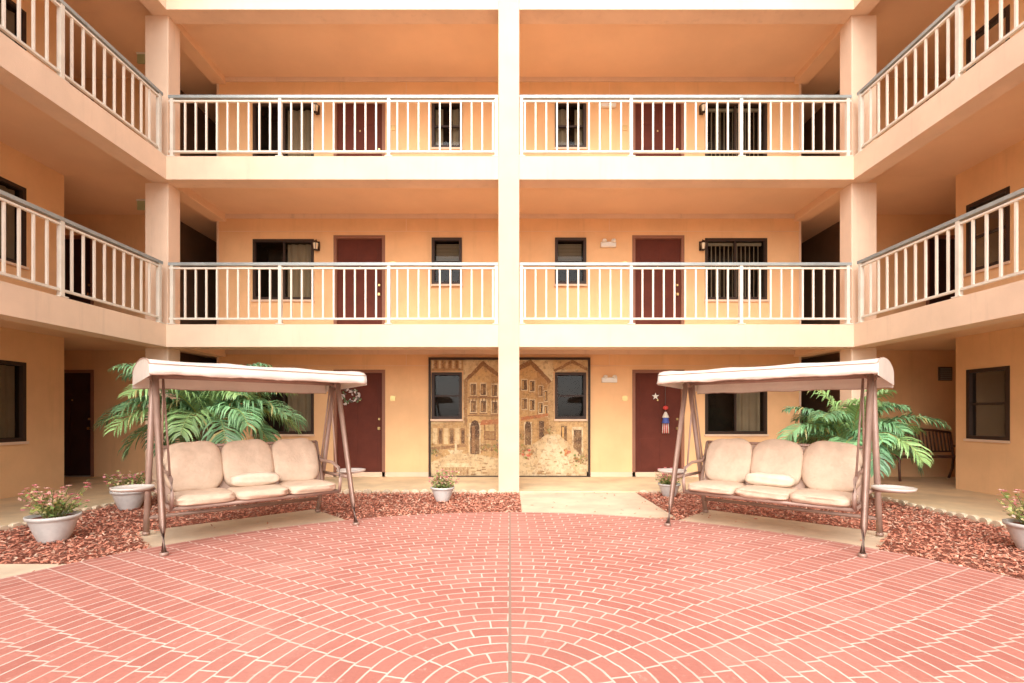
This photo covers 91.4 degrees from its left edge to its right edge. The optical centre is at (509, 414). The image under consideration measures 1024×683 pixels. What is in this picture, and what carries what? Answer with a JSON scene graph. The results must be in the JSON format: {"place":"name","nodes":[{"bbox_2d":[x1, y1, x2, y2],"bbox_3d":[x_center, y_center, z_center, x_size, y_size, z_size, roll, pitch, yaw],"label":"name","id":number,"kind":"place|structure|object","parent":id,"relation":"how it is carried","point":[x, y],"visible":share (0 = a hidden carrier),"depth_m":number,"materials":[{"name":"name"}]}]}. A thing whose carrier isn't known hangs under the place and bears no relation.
{"place":"outdoors","nodes":[
{"label":"outdoors","id":0,"kind":"place"},
{"bbox_2d":[0,512,1023,682],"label":"brick patio","id":1,"kind":"structure","parent":0,"point":[510,597],"depth_m":3.16,"materials":[{"name":"red brick"}]},
{"bbox_2d":[0,477,1023,525],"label":"walkway","id":2,"kind":"structure","parent":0,"point":[941,493],"depth_m":8.30,"materials":[{"name":"concrete"}]},
{"bbox_2d":[498,0,518,492],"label":"column","id":3,"kind":"structure","parent":2,"relation":"on","point":[508,245],"depth_m":7.99,"materials":[{"name":"paint"}]},
{"bbox_2d":[0,0,1023,499],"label":"walls","id":4,"kind":"structure","parent":2,"relation":"on","point":[36,462],"depth_m":9.90,"materials":[{"name":"orange paint"}]},
{"bbox_2d":[0,0,25,49],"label":"window","id":5,"kind":"structure","parent":4,"relation":"attached to","point":[11,16],"depth_m":7.56,"materials":[{"name":"black glass"}]},
{"bbox_2d":[0,360,28,444],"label":"window","id":6,"kind":"structure","parent":4,"relation":"attached to","point":[12,402],"depth_m":7.55,"materials":[{"name":"black glass"}]},
{"bbox_2d":[0,176,28,269],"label":"window","id":7,"kind":"structure","parent":4,"relation":"attached to","point":[13,188],"depth_m":7.56,"materials":[{"name":"black glass"}]},
{"bbox_2d":[64,370,93,476],"bbox_3d":[-8.700,0.163,9.944,0.930,2.115,0.112,0,0,0],"label":"door","id":8,"kind":"structure","parent":4,"relation":"attached to","point":[78,423],"depth_m":9.94,"materials":[{"name":"wood"}]},
{"bbox_2d":[65,235,93,304],"bbox_3d":[-8.700,-2.498,9.944,0.930,2.115,0.112,0,0,0],"label":"door","id":9,"kind":"structure","parent":4,"relation":"attached to","point":[77,265],"depth_m":9.94,"materials":[{"name":"metal"}]},
{"bbox_2d":[251,239,314,301],"bbox_3d":[-4.485,-2.860,10.182,1.248,1.240,0.635,0,0,0],"label":"window","id":10,"kind":"structure","parent":4,"relation":"attached to","point":[283,250],"depth_m":10.04,"materials":[{"name":"black glass"}]},
{"bbox_2d":[251,393,314,435],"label":"window","id":11,"kind":"structure","parent":4,"relation":"attached to","point":[303,404],"depth_m":10.03,"materials":[{"name":"black glass"}]},
{"bbox_2d":[253,103,313,155],"bbox_3d":[-4.485,-5.550,10.182,1.248,1.240,0.635,0,0,0],"label":"window","id":12,"kind":"structure","parent":4,"relation":"attached to","point":[296,126],"depth_m":10.04,"materials":[{"name":"black glass"}]},
{"bbox_2d":[312,239,319,250],"bbox_3d":[-3.802,-3.330,9.805,0.140,0.240,0.189,0,0,0],"label":"wall lantern","id":13,"kind":"object","parent":4,"relation":"attached to","point":[316,245],"depth_m":9.76,"materials":[{"name":"brown metal"}]},
{"bbox_2d":[314,103,319,114],"bbox_3d":[-3.802,-6.020,9.805,0.140,0.240,0.189,0,0,0],"label":"wall lantern","id":14,"kind":"object","parent":4,"relation":"attached to","point":[316,109],"depth_m":9.77,"materials":[{"name":"brown metal"}]},
{"bbox_2d":[333,370,384,475],"bbox_3d":[-2.980,0.163,9.944,1.020,2.115,0.112,0,0,0],"label":"door","id":15,"kind":"structure","parent":4,"relation":"attached to","point":[364,416],"depth_m":9.94,"materials":[{"name":"wood"}]},
{"bbox_2d":[341,388,360,404],"bbox_3d":[-3.153,-0.366,9.900,0.456,0.352,0.093,0,0,0],"label":"door wreath","id":16,"kind":"object","parent":15,"relation":"hanging from","point":[350,400],"depth_m":9.89,"materials":[{"name":"plant"}]},
{"bbox_2d":[333,235,384,323],"bbox_3d":[-2.980,-2.498,9.944,1.020,2.115,0.112,0,0,0],"label":"door","id":17,"kind":"structure","parent":4,"relation":"attached to","point":[358,248],"depth_m":9.94,"materials":[{"name":"wood"}]},
{"bbox_2d":[333,103,384,155],"bbox_3d":[-2.980,-5.188,9.944,1.020,2.115,0.112,0,0,0],"label":"door","id":18,"kind":"structure","parent":4,"relation":"attached to","point":[349,126],"depth_m":9.94,"materials":[{"name":"wood"}]},
{"bbox_2d":[430,372,462,420],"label":"window","id":19,"kind":"structure","parent":4,"relation":"attached to","point":[446,396],"depth_m":10.50,"materials":[{"name":"black glass"}]},
{"bbox_2d":[430,237,462,285],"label":"window","id":20,"kind":"structure","parent":4,"relation":"attached to","point":[446,249],"depth_m":10.03,"materials":[{"name":"black glass"}]},
{"bbox_2d":[430,103,462,149],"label":"window","id":21,"kind":"structure","parent":4,"relation":"attached to","point":[445,126],"depth_m":10.02,"materials":[{"name":"brown metal"}]},
{"bbox_2d":[428,357,589,476],"bbox_3d":[-0.010,0.046,9.872,3.189,2.363,0.054,0,0,0],"label":"wall mural","id":22,"kind":"object","parent":4,"relation":"attached to","point":[467,446],"depth_m":9.88},
{"bbox_2d":[217,77,800,476],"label":"wall trim","id":23,"kind":"structure","parent":4,"relation":"attached to","point":[521,216],"depth_m":9.87,"materials":[{"name":"beige paint"}]},
{"bbox_2d":[390,396,627,400],"bbox_3d":[-0.020,-0.330,9.893,4.694,0.100,0.011,0,0,0],"label":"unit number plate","id":24,"kind":"object","parent":4,"relation":"attached to","point":[624,398],"visible":1,"depth_m":9.89,"materials":[{"name":"white metal"}]},
{"bbox_2d":[391,125,627,130],"bbox_3d":[-0.020,-5.680,9.893,4.694,0.100,0.011,0,0,0],"label":"unit number plate","id":25,"kind":"object","parent":4,"relation":"attached to","point":[624,127],"visible":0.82,"depth_m":9.89,"materials":[{"name":"white metal"}]},
{"bbox_2d":[176,24,843,356],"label":"cross beams","id":26,"kind":"structure","parent":4,"relation":"attached to","point":[820,58],"depth_m":9.24,"materials":[{"name":"paint"}]},
{"bbox_2d":[0,0,1023,359],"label":"floor slabs","id":27,"kind":"structure","parent":4,"relation":"attached to","point":[98,180],"depth_m":9.04,"materials":[{"name":"paint"}]},
{"bbox_2d":[136,52,144,63],"bbox_3d":[-6.780,-6.574,9.215,0.180,0.189,0.050,0,0,0],"label":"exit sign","id":28,"kind":"object","parent":27,"relation":"on","point":[140,57],"visible":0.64,"depth_m":9.20,"materials":[{"name":"green plastic"}]},
{"bbox_2d":[136,199,144,209],"bbox_3d":[-6.780,-3.874,9.215,0.180,0.189,0.050,0,0,0],"label":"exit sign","id":29,"kind":"object","parent":27,"relation":"on","point":[140,204],"visible":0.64,"depth_m":9.20,"materials":[{"name":"green plastic"}]},
{"bbox_2d":[554,372,586,420],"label":"window","id":30,"kind":"structure","parent":4,"relation":"attached to","point":[570,396],"depth_m":10.50,"materials":[{"name":"grey glass"}]},
{"bbox_2d":[554,103,586,149],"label":"window","id":31,"kind":"structure","parent":4,"relation":"attached to","point":[562,126],"depth_m":10.02,"materials":[{"name":"brown metal"}]},
{"bbox_2d":[554,237,586,285],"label":"window","id":32,"kind":"structure","parent":4,"relation":"attached to","point":[570,249],"depth_m":10.03,"materials":[{"name":"black glass"}]},
{"bbox_2d":[600,238,615,247],"bbox_3d":[1.941,-3.382,9.820,0.300,0.145,0.157,0,0,0],"label":"emergency light","id":33,"kind":"object","parent":4,"relation":"attached to","point":[604,243],"visible":1,"depth_m":9.83,"materials":[{"name":"white plastic"}]},
{"bbox_2d":[601,103,615,107],"bbox_3d":[1.941,-6.143,9.820,0.300,0.145,0.157,0,0,0],"label":"emergency light","id":34,"kind":"object","parent":4,"relation":"attached to","point":[606,105],"visible":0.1,"depth_m":9.83,"materials":[{"name":"white plastic"}]},
{"bbox_2d":[601,375,616,382],"bbox_3d":[1.960,-0.713,9.820,0.300,0.145,0.157,0,0,0],"label":"emergency light","id":35,"kind":"object","parent":4,"relation":"attached to","point":[607,379],"visible":1,"depth_m":9.83,"materials":[{"name":"white plastic"}]},
{"bbox_2d":[632,370,683,476],"bbox_3d":[2.936,0.163,9.944,1.030,2.115,0.112,0,0,0],"label":"door","id":36,"kind":"structure","parent":4,"relation":"attached to","point":[653,447],"depth_m":9.94,"materials":[{"name":"wood"}]},
{"bbox_2d":[662,386,668,432],"bbox_3d":[3.069,-0.130,9.860,0.150,0.980,0.150,0,0,0],"label":"door wind ornament","id":37,"kind":"object","parent":36,"relation":"hanging from","point":[665,421],"depth_m":9.85,"materials":[{"name":"multicoloured fabric"}]},
{"bbox_2d":[632,235,683,323],"bbox_3d":[2.936,-2.498,9.944,1.030,2.115,0.112,0,0,0],"label":"door","id":38,"kind":"structure","parent":4,"relation":"attached to","point":[657,248],"depth_m":9.94,"materials":[{"name":"wood"}]},
{"bbox_2d":[633,103,683,155],"bbox_3d":[2.936,-5.188,9.944,1.030,2.115,0.112,0,0,0],"label":"door","id":39,"kind":"structure","parent":4,"relation":"attached to","point":[658,126],"depth_m":9.94,"materials":[{"name":"wood"}]},
{"bbox_2d":[699,103,704,114],"bbox_3d":[3.782,-6.020,9.805,0.140,0.240,0.189,0,0,0],"label":"wall lantern","id":40,"kind":"object","parent":4,"relation":"attached to","point":[702,109],"depth_m":9.76,"materials":[{"name":"brown metal"}]},
{"bbox_2d":[699,239,706,250],"bbox_3d":[3.782,-3.330,9.805,0.140,0.240,0.189,0,0,0],"label":"wall lantern","id":41,"kind":"object","parent":4,"relation":"attached to","point":[702,244],"depth_m":9.76,"materials":[{"name":"brown metal"}]},
{"bbox_2d":[705,103,766,155],"bbox_3d":[4.475,-5.560,10.182,1.268,1.260,0.635,0,0,0],"label":"window","id":42,"kind":"structure","parent":4,"relation":"attached to","point":[733,126],"depth_m":10.08,"materials":[{"name":"black glass"}]},
{"bbox_2d":[704,238,768,301],"bbox_3d":[4.475,-2.870,10.182,1.268,1.260,0.635,0,0,0],"label":"window","id":43,"kind":"structure","parent":4,"relation":"attached to","point":[735,249],"depth_m":10.05,"materials":[{"name":"black glass"}]},
{"bbox_2d":[704,392,768,435],"bbox_3d":[4.475,-0.210,10.182,1.268,1.260,0.635,0,0,0],"label":"window","id":44,"kind":"structure","parent":4,"relation":"attached to","point":[735,414],"depth_m":10.04,"materials":[{"name":"black glass"}]},
{"bbox_2d":[926,235,954,304],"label":"door","id":45,"kind":"structure","parent":4,"relation":"attached to","point":[931,265],"depth_m":9.94,"materials":[{"name":"metal"}]},
{"bbox_2d":[938,367,951,380],"bbox_3d":[8.604,-0.815,9.877,0.258,0.270,0.044,0,0,0],"label":"wall vent","id":46,"kind":"object","parent":4,"relation":"attached to","point":[944,373],"depth_m":9.87,"materials":[{"name":"metal"}]},
{"bbox_2d":[963,366,1009,442],"bbox_3d":[7.683,-0.155,7.750,0.635,1.150,0.740,0,0,0],"label":"window","id":47,"kind":"structure","parent":4,"relation":"attached to","point":[988,404],"depth_m":8.08,"materials":[{"name":"black glass"}]},
{"bbox_2d":[963,186,1009,276],"bbox_3d":[7.683,-2.815,7.750,0.635,1.150,0.740,0,0,0],"label":"window","id":48,"kind":"structure","parent":4,"relation":"attached to","point":[993,242],"depth_m":8.07,"materials":[{"name":"black glass"}]},
{"bbox_2d":[966,4,1009,70],"bbox_3d":[7.683,-5.505,7.750,0.635,1.150,0.740,0,0,0],"label":"window","id":49,"kind":"structure","parent":4,"relation":"attached to","point":[993,35],"depth_m":7.75,"materials":[{"name":"black glass"}]},
{"bbox_2d":[880,428,955,480],"bbox_3d":[7.850,0.738,9.454,1.401,0.980,0.569,0,0,0],"label":"park bench","id":50,"kind":"object","parent":2,"relation":"on","point":[953,456],"visible":0.45,"depth_m":9.64,"materials":[{"name":"brown wood"}]},
{"label":"ground","id":51,"kind":"structure","parent":0,"visible":0},
{"bbox_2d":[0,564,64,578],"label":"side path","id":52,"kind":"structure","parent":51,"relation":"on","point":[8,570],"depth_m":4.03,"materials":[{"name":"concrete"}]},
{"bbox_2d":[0,491,1023,579],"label":"mulch bed","id":53,"kind":"object","parent":51,"relation":"on","point":[894,547],"depth_m":5.71,"materials":[{"name":"brown wood"}]},
{"bbox_2d":[18,479,91,543],"bbox_3d":[-4.547,0.952,4.939,0.529,0.577,0.525,0,0,0],"label":"potted flower plant","id":54,"kind":"object","parent":53,"relation":"on","point":[53,521],"visible":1,"depth_m":4.85,"materials":[{"name":"white plant"}]},
{"bbox_2d":[103,470,154,510],"bbox_3d":[-5.034,0.986,6.564,0.561,0.508,0.486,0,0,-14],"label":"potted flower plant","id":55,"kind":"object","parent":53,"relation":"on","point":[128,500],"visible":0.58,"depth_m":6.49,"materials":[{"name":"white plant"}]},
{"bbox_2d":[93,362,307,461],"bbox_3d":[-4.353,0.253,7.163,2.587,2.016,2.359,0,0,-32],"label":"areca palm","id":56,"kind":"object","parent":53,"relation":"on","point":[208,412],"visible":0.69,"depth_m":6.69,"materials":[{"name":"green plant"}]},
{"bbox_2d":[136,509,344,547],"bbox_3d":[-2.928,1.248,5.572,1.900,0.020,0.980,0,0,-43],"label":"swing pad","id":57,"kind":"object","parent":53,"relation":"on","point":[173,535],"visible":0.56,"depth_m":5.55,"materials":[{"name":"concrete"}]},
{"bbox_2d":[109,358,366,556],"bbox_3d":[-2.726,0.351,5.355,2.460,1.754,1.140,0,0,-43],"label":"porch swing","id":58,"kind":"object","parent":57,"relation":"on","point":[197,474],"visible":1,"depth_m":5.25,"materials":[{"name":"fabric"}]},
{"bbox_2d":[426,469,458,501],"bbox_3d":[-0.941,1.019,7.203,0.420,0.442,0.438,0,0,39],"label":"potted flower plant","id":59,"kind":"object","parent":53,"relation":"on","point":[442,490],"visible":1,"depth_m":7.14,"materials":[{"name":"white plant"}]},
{"bbox_2d":[0,489,1007,531],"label":"garden edging","id":60,"kind":"object","parent":53,"relation":"on","point":[996,523],"visible":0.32,"depth_m":6.78,"materials":[{"name":"stone"}]},
{"bbox_2d":[145,15,876,488],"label":"corner columns","id":61,"kind":"structure","parent":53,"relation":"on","point":[163,199],"depth_m":8.12,"materials":[{"name":"beige paint"}]},
{"bbox_2d":[0,0,1023,348],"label":"fascia beams","id":62,"kind":"structure","parent":61,"relation":"on","point":[986,80],"depth_m":8.00,"materials":[{"name":"beige paint"}]},
{"bbox_2d":[0,0,162,153],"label":"side railing","id":63,"kind":"object","parent":62,"relation":"on","point":[63,7],"visible":0.88,"depth_m":6.59,"materials":[{"name":"metal"}]},
{"bbox_2d":[0,190,164,323],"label":"side railing","id":64,"kind":"object","parent":62,"relation":"on","point":[60,222],"visible":0.95,"depth_m":6.35,"materials":[{"name":"metal"}]},
{"bbox_2d":[167,95,497,155],"bbox_3d":[-2.830,-4.645,8.060,5.340,0.990,0.100,0,0,0],"label":"front railing","id":65,"kind":"object","parent":62,"relation":"on","point":[280,100],"visible":0.91,"depth_m":8.05,"materials":[{"name":"metal"}]},
{"bbox_2d":[167,262,497,323],"bbox_3d":[-2.830,-1.955,8.060,5.340,0.990,0.100,0,0,0],"label":"front railing","id":66,"kind":"object","parent":62,"relation":"on","point":[280,268],"visible":0.95,"depth_m":8.04,"materials":[{"name":"metal"}]},
{"bbox_2d":[519,95,852,155],"bbox_3d":[2.812,-4.645,8.060,5.375,0.990,0.100,0,0,0],"label":"front railing","id":67,"kind":"object","parent":62,"relation":"on","point":[740,100],"visible":0.94,"depth_m":8.05,"materials":[{"name":"metal"}]},
{"bbox_2d":[519,262,852,323],"bbox_3d":[2.812,-1.955,8.060,5.375,0.990,0.100,0,0,0],"label":"front railing","id":68,"kind":"object","parent":62,"relation":"on","point":[740,268],"visible":0.94,"depth_m":8.04,"materials":[{"name":"metal"}]},
{"bbox_2d":[855,188,1023,323],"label":"side railing","id":69,"kind":"object","parent":62,"relation":"on","point":[958,222],"visible":0.93,"depth_m":6.34,"materials":[{"name":"metal"}]},
{"bbox_2d":[855,0,1023,154],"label":"side railing","id":70,"kind":"object","parent":62,"relation":"on","point":[956,7],"visible":0.88,"depth_m":6.58,"materials":[{"name":"metal"}]},
{"bbox_2d":[519,492,676,518],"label":"concrete path","id":71,"kind":"structure","parent":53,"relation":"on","point":[621,503],"depth_m":6.91,"materials":[{"name":"beige concrete"}]},
{"bbox_2d":[655,467,682,496],"bbox_3d":[2.410,1.019,7.612,0.424,0.443,0.434,0,0,0],"label":"potted flower plant","id":72,"kind":"object","parent":53,"relation":"on","point":[664,486],"visible":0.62,"depth_m":7.52,"materials":[{"name":"white plant"}]},
{"bbox_2d":[679,510,888,548],"bbox_3d":[2.958,1.248,5.532,1.900,0.020,0.980,0,0,43],"label":"swing pad","id":73,"kind":"object","parent":53,"relation":"on","point":[852,536],"visible":0.6,"depth_m":5.50,"materials":[{"name":"concrete"}]},
{"bbox_2d":[657,357,917,557],"bbox_3d":[2.755,0.351,5.315,2.460,1.754,1.141,0,0,43],"label":"porch swing","id":74,"kind":"object","parent":73,"relation":"on","point":[824,474],"visible":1,"depth_m":5.21,"materials":[{"name":"fabric"}]},
{"bbox_2d":[774,389,949,478],"bbox_3d":[4.730,0.394,6.999,2.023,1.735,1.915,0,0,0],"label":"areca palm","id":75,"kind":"object","parent":53,"relation":"on","point":[840,423],"visible":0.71,"depth_m":6.70,"materials":[{"name":"green plant"}]},
{"bbox_2d":[996,489,1023,550],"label":"potted flower plant","id":76,"kind":"object","parent":53,"relation":"on","point":[1014,526],"visible":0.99,"depth_m":4.58,"materials":[{"name":"green plant"}]}
]}

